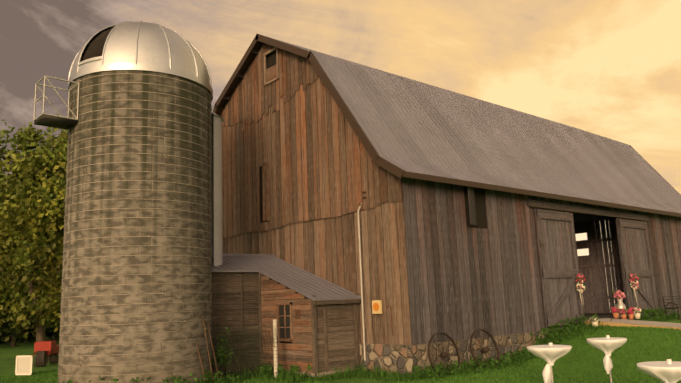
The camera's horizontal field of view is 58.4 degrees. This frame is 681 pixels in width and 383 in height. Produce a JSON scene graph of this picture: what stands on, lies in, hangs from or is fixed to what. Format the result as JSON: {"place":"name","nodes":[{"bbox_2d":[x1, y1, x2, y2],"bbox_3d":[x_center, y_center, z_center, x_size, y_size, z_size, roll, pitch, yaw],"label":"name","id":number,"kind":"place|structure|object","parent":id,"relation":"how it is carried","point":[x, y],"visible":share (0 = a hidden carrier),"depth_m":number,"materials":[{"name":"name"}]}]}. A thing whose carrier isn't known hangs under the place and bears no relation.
{"place":"outdoors","nodes":[
{"label":"outdoors","id":0,"kind":"place"},
{"bbox_2d":[213,43,411,344],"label":"barn gable boards","id":1,"kind":"object","parent":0,"point":[287,127],"visible":0.54,"depth_m":19.70,"materials":[{"name":"brown wood"}]},
{"bbox_2d":[0,307,680,382],"bbox_3d":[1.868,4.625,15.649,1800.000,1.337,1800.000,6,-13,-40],"label":"ground","id":2,"kind":"structure","parent":0,"point":[8,354],"depth_m":16.98,"materials":[{"name":"green plant"}]},
{"bbox_2d":[15,355,32,374],"bbox_3d":[-10.326,5.673,19.883,0.620,0.620,0.030,-5,-10,12],"label":"sign board","id":3,"kind":"object","parent":2,"relation":"on","point":[24,364],"visible":0.96,"depth_m":19.89,"materials":[{"name":"white wood"}]},
{"bbox_2d":[0,308,59,343],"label":"hedge leaves","id":4,"kind":"object","parent":2,"relation":"on","point":[52,333],"visible":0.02,"depth_m":43.31,"materials":[{"name":"green plant"}]},
{"bbox_2d":[0,243,61,346],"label":"tree","id":5,"kind":"object","parent":2,"relation":"on","point":[8,325],"depth_m":38.84,"materials":[{"name":"green plant"}]},
{"bbox_2d":[0,114,67,341],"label":"tree","id":6,"kind":"object","parent":2,"relation":"on","point":[32,199],"depth_m":25.67,"materials":[{"name":"green plant"}]},
{"bbox_2d":[32,340,58,366],"bbox_3d":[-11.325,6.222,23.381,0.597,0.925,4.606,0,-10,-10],"label":"tractor","id":7,"kind":"object","parent":2,"relation":"on","point":[43,350],"visible":0.81,"depth_m":23.06,"materials":[{"name":"red metal"}]},
{"bbox_2d":[58,70,211,382],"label":"silo","id":8,"kind":"object","parent":2,"relation":"on","point":[174,269],"visible":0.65,"depth_m":15.46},
{"bbox_2d":[33,76,79,129],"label":"silo platform","id":9,"kind":"structure","parent":8,"relation":"attached to","point":[55,121],"depth_m":15.88,"materials":[{"name":"grey metal"}]},
{"bbox_2d":[59,73,211,375],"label":"silo hoops","id":10,"kind":"object","parent":8,"relation":"attached to","point":[66,316],"visible":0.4,"depth_m":15.46,"materials":[{"name":"metal"}]},
{"bbox_2d":[68,22,212,101],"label":"silo dome","id":11,"kind":"structure","parent":8,"relation":"on","point":[152,52],"depth_m":16.30,"materials":[{"name":"silver metal"}]},
{"bbox_2d":[80,28,112,61],"bbox_3d":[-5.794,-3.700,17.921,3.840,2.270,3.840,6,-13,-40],"label":"dome opening","id":12,"kind":"object","parent":11,"relation":"attached to","point":[94,47],"visible":0.08,"depth_m":16.41,"materials":[{"name":"black"}]},
{"bbox_2d":[68,21,211,87],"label":"dome ribs","id":13,"kind":"object","parent":11,"relation":"attached to","point":[88,42],"visible":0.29,"depth_m":16.62,"materials":[{"name":"silver metal"}]},
{"bbox_2d":[211,111,223,265],"bbox_3d":[-4.017,-0.009,18.897,0.747,5.420,1.295,6,-13,-40],"label":"silo chute","id":14,"kind":"object","parent":8,"relation":"attached to","point":[216,153],"visible":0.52,"depth_m":18.59,"materials":[{"name":"grey metal"}]},
{"bbox_2d":[196,316,218,381],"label":"stakes","id":15,"kind":"object","parent":2,"relation":"on","point":[208,352],"visible":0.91,"depth_m":15.88,"materials":[{"name":"wood"}]},
{"bbox_2d":[212,325,280,377],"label":"wire panels","id":16,"kind":"object","parent":2,"relation":"on","point":[251,353],"visible":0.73,"depth_m":16.99,"materials":[{"name":"metal"}]},
{"bbox_2d":[273,319,277,377],"bbox_3d":[-1.776,4.286,16.631,0.122,1.550,0.122,6,-13,-40],"label":"post","id":17,"kind":"object","parent":2,"relation":"on","point":[275,351],"visible":0.88,"depth_m":16.59,"materials":[{"name":"white wood"}]},
{"bbox_2d":[212,274,353,376],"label":"shed","id":18,"kind":"structure","parent":2,"relation":"on","point":[272,326],"depth_m":17.38,"materials":[{"name":"brown wood"}]},
{"bbox_2d":[212,269,360,374],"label":"shed walls","id":19,"kind":"structure","parent":2,"relation":"on","point":[226,286],"depth_m":17.29,"materials":[{"name":"brown wood"}]},
{"bbox_2d":[212,327,237,366],"bbox_3d":[-3.265,4.382,17.175,0.582,1.097,0.924,-9,-12,32],"label":"shrub","id":20,"kind":"object","parent":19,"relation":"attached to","point":[220,354],"visible":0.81,"depth_m":17.02,"materials":[{"name":"green plant"}]},
{"bbox_2d":[212,253,360,300],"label":"shed roof","id":21,"kind":"structure","parent":19,"relation":"on","point":[293,277],"depth_m":18.24,"materials":[{"name":"grey metal"}]},
{"bbox_2d":[312,299,360,304],"bbox_3d":[-0.051,3.030,16.758,1.780,0.120,0.040,6,-13,-40],"label":"fascia board","id":22,"kind":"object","parent":21,"relation":"attached to","point":[323,302],"depth_m":16.68,"materials":[{"name":"brown wood"}]},
{"bbox_2d":[260,367,360,377],"bbox_3d":[-0.895,5.221,17.525,1.710,0.300,2.740,6,-13,-40],"label":"foundation","id":23,"kind":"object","parent":2,"relation":"on","point":[322,373],"depth_m":16.31,"materials":[{"name":"grey stone"}]},
{"bbox_2d":[260,50,625,314],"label":"dark barn","id":24,"kind":"structure","parent":2,"relation":"on","point":[480,206],"depth_m":21.73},
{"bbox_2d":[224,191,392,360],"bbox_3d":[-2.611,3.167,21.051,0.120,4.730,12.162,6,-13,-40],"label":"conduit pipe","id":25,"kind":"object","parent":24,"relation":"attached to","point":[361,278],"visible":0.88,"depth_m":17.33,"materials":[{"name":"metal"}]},
{"bbox_2d":[372,300,381,313],"bbox_3d":[0.997,3.167,16.711,0.077,0.360,0.340,6,-13,-40],"label":"sign","id":26,"kind":"object","parent":24,"relation":"attached to","point":[376,306],"visible":1,"depth_m":16.66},
{"bbox_2d":[266,36,680,212],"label":"barn roof","id":27,"kind":"structure","parent":24,"relation":"on","point":[408,125],"depth_m":22.22,"materials":[{"name":"grey metal"}]},
{"bbox_2d":[213,34,680,216],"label":"roof trim","id":28,"kind":"structure","parent":27,"relation":"attached to","point":[258,41],"depth_m":19.61,"materials":[{"name":"brown wood"}]},
{"bbox_2d":[530,205,648,246],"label":"door track","id":29,"kind":"structure","parent":24,"relation":"attached to","point":[541,245],"depth_m":22.28,"materials":[{"name":"metal"}]},
{"bbox_2d":[360,330,555,375],"bbox_3d":[5.949,6.564,27.307,21.640,1.300,12.910,6,-13,-40],"label":"stone foundation","id":30,"kind":"object","parent":2,"relation":"on","point":[398,358],"visible":0.12,"depth_m":16.64,"materials":[{"name":"grey stone"}]},
{"bbox_2d":[402,176,680,344],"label":"barn wall","id":31,"kind":"structure","parent":30,"relation":"on","point":[465,281],"depth_m":18.09,"materials":[{"name":"brown wood"}]},
{"bbox_2d":[526,199,657,326],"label":"barn doors","id":32,"kind":"structure","parent":31,"relation":"attached to","point":[559,269],"depth_m":21.30,"materials":[{"name":"brown wood"}]},
{"bbox_2d":[428,329,499,374],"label":"wagon wheels","id":33,"kind":"object","parent":2,"relation":"on","point":[446,354],"visible":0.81,"depth_m":16.32,"materials":[{"name":"wood"}]},
{"bbox_2d":[527,345,571,382],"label":"table cloth","id":34,"kind":"object","parent":2,"relation":"on","point":[550,355],"visible":0.96,"depth_m":12.17,"materials":[{"name":"white fabric"}]},
{"bbox_2d":[550,366,553,382],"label":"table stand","id":35,"kind":"object","parent":2,"relation":"on","point":[552,380],"visible":0.44,"depth_m":12.24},
{"bbox_2d":[586,337,626,373],"bbox_3d":[5.891,3.613,13.398,0.834,0.732,0.834,6,-13,-40],"label":"table cloth","id":36,"kind":"object","parent":2,"relation":"on","point":[607,347],"visible":0.98,"depth_m":13.25,"materials":[{"name":"white fabric"}]},
{"bbox_2d":[592,313,640,325],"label":"flower pots","id":37,"kind":"object","parent":2,"relation":"on","point":[630,316],"visible":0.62,"depth_m":21.89,"materials":[{"name":"orange ceramic"}]},
{"bbox_2d":[575,273,642,321],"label":"flowers","id":38,"kind":"object","parent":37,"relation":"in","point":[618,294],"visible":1,"depth_m":21.96,"materials":[{"name":"pink plant"}]},
{"bbox_2d":[585,318,680,329],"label":"path","id":39,"kind":"structure","parent":2,"relation":"on","point":[620,322],"depth_m":20.32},
{"bbox_2d":[616,299,626,317],"bbox_3d":[10.313,4.303,22.413,0.350,0.660,0.350,6,-13,-40],"label":"milk can","id":40,"kind":"object","parent":39,"relation":"on","point":[620,304],"visible":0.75,"depth_m":22.31,"materials":[{"name":"white metal"}]},
{"bbox_2d":[637,361,680,382],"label":"table cloth","id":41,"kind":"object","parent":2,"relation":"on","point":[663,371],"visible":1,"depth_m":9.60,"materials":[{"name":"white fabric"}]},
{"bbox_2d":[662,296,680,319],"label":"bench","id":42,"kind":"object","parent":2,"relation":"on","point":[677,307],"visible":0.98,"depth_m":23.74,"materials":[{"name":"wood"}]},
{"bbox_2d":[0,0,680,194],"label":"sky","id":43,"kind":"structure","parent":0,"point":[611,69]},
{"bbox_2d":[575,221,616,305],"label":"interior light gaps","id":44,"kind":"object","parent":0,"point":[580,237],"depth_m":29.13,"materials":[{"name":"white"}]},
{"bbox_2d":[574,218,627,319],"bbox_3d":[7.712,3.448,27.117,7.615,4.220,9.207,6,-13,-40],"label":"barn interior","id":45,"kind":"object","parent":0,"point":[597,297],"visible":0.35,"depth_m":27.98,"materials":[{"name":"brown wood"}]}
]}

